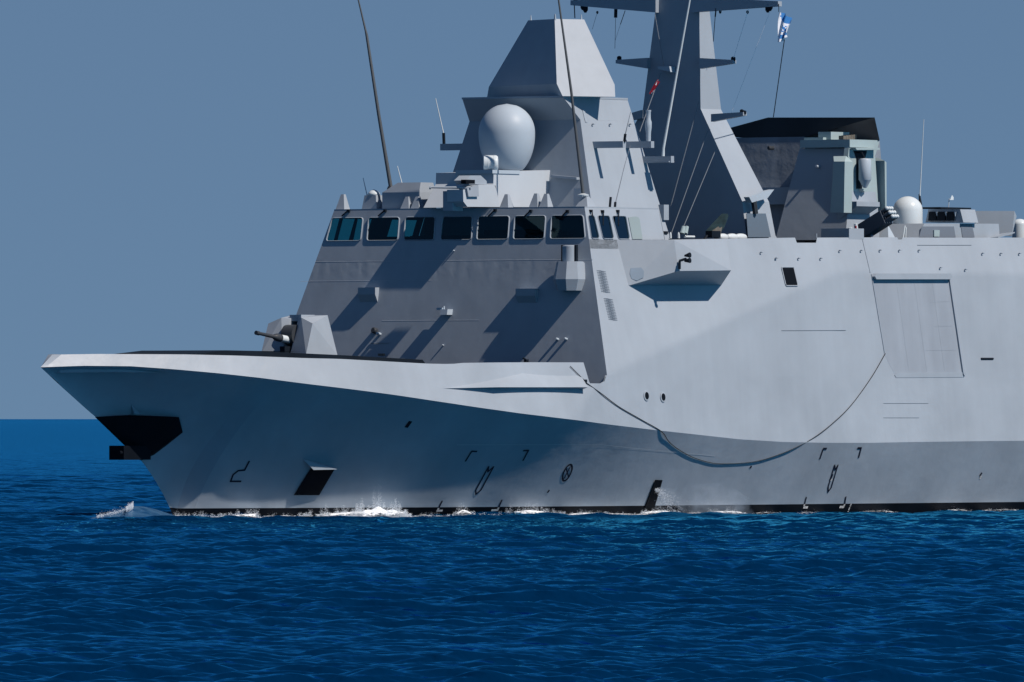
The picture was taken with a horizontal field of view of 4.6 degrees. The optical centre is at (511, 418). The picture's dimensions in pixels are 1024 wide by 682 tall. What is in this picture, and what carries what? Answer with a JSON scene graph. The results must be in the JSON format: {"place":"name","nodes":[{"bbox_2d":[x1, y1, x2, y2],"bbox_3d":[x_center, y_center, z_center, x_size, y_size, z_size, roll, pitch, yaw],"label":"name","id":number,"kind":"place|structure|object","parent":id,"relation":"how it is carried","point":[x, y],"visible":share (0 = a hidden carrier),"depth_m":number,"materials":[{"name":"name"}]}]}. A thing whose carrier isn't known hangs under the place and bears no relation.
{"place":"outdoors","nodes":[
{"label":"outdoors","id":0,"kind":"place"},
{"bbox_2d":[0,419,1023,681],"bbox_3d":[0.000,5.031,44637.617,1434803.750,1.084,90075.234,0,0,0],"label":"sea water","id":1,"kind":"structure","parent":0,"point":[716,597],"depth_m":357.61,"materials":[{"name":"blue liquid"}]},
{"bbox_2d":[91,506,174,518],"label":"bow wave","id":2,"kind":"object","parent":1,"relation":"on","point":[137,511],"visible":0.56,"depth_m":624.73,"materials":[{"name":"liquid"}]},
{"bbox_2d":[41,0,1023,515],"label":"warship","id":3,"kind":"object","parent":1,"relation":"on","point":[681,264],"visible":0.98,"depth_m":652.22,"materials":[{"name":"paint"}]},
{"bbox_2d":[326,209,362,240],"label":"bridge window","id":4,"kind":"structure","parent":3,"relation":"in","point":[340,228],"depth_m":653.84,"materials":[{"name":"teal glass"}]},
{"bbox_2d":[366,209,399,240],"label":"bridge window","id":5,"kind":"structure","parent":3,"relation":"in","point":[378,228],"depth_m":652.57,"materials":[{"name":"black glass"}]},
{"bbox_2d":[403,216,435,240],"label":"bridge window","id":6,"kind":"structure","parent":3,"relation":"in","point":[422,228],"depth_m":651.14,"materials":[{"name":"black glass"}]},
{"bbox_2d":[440,216,472,239],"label":"bridge window","id":7,"kind":"structure","parent":3,"relation":"in","point":[452,227],"depth_m":649.87,"materials":[{"name":"black glass"}]},
{"bbox_2d":[476,209,509,239],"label":"bridge window","id":8,"kind":"structure","parent":3,"relation":"in","point":[489,227],"depth_m":648.60,"materials":[{"name":"black glass"}]},
{"bbox_2d":[513,210,545,239],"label":"bridge window","id":9,"kind":"structure","parent":3,"relation":"in","point":[525,227],"depth_m":647.33,"materials":[{"name":"black glass"}]},
{"bbox_2d":[550,210,585,238],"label":"bridge window","id":10,"kind":"structure","parent":3,"relation":"in","point":[563,226],"depth_m":645.91,"materials":[{"name":"black glass"}]},
{"bbox_2d":[588,210,599,238],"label":"bridge window","id":11,"kind":"structure","parent":3,"relation":"in","point":[594,233],"depth_m":645.60,"materials":[{"name":"blue glass"}]},
{"bbox_2d":[597,210,613,239],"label":"bridge window","id":12,"kind":"structure","parent":3,"relation":"in","point":[605,225],"depth_m":646.54,"materials":[{"name":"blue glass"}]},
{"bbox_2d":[612,210,629,239],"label":"bridge window","id":13,"kind":"structure","parent":3,"relation":"in","point":[620,222],"depth_m":647.65,"materials":[{"name":"blue glass"}]},
{"bbox_2d":[628,216,642,238],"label":"blanked window","id":14,"kind":"structure","parent":3,"relation":"in","point":[634,222],"depth_m":648.60,"materials":[{"name":"grey paint"}]},
{"bbox_2d":[649,79,659,93],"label":"signal flag","id":15,"kind":"object","parent":3,"relation":"attached to","point":[657,82],"visible":1,"depth_m":663.76,"materials":[{"name":"red fabric"}]},
{"bbox_2d":[586,353,885,463],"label":"mooring line","id":16,"kind":"object","parent":3,"relation":"hanging from","point":[745,462],"visible":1,"depth_m":654.13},
{"bbox_2d":[778,12,791,41],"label":"signal flag","id":17,"kind":"object","parent":3,"relation":"attached to","point":[784,21],"visible":1,"depth_m":660.85,"materials":[{"name":"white fabric"}]},
{"bbox_2d":[872,274,965,377],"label":"boat bay door","id":18,"kind":"structure","parent":3,"relation":"in","point":[918,317],"depth_m":668.86,"materials":[{"name":"paint"}]},
{"bbox_2d":[96,484,1011,517],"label":"sea spray","id":19,"kind":"object","parent":1,"relation":"on","point":[398,514],"visible":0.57,"depth_m":635.12,"materials":[{"name":"white liquid"}]},
{"bbox_2d":[175,507,1007,516],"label":"sea foam","id":20,"kind":"object","parent":1,"relation":"on","point":[380,510],"visible":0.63,"depth_m":635.34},
{"bbox_2d":[0,0,1023,418],"label":"sky","id":21,"kind":"structure","parent":0,"point":[173,173],"materials":[{"name":"blue"}]}
]}

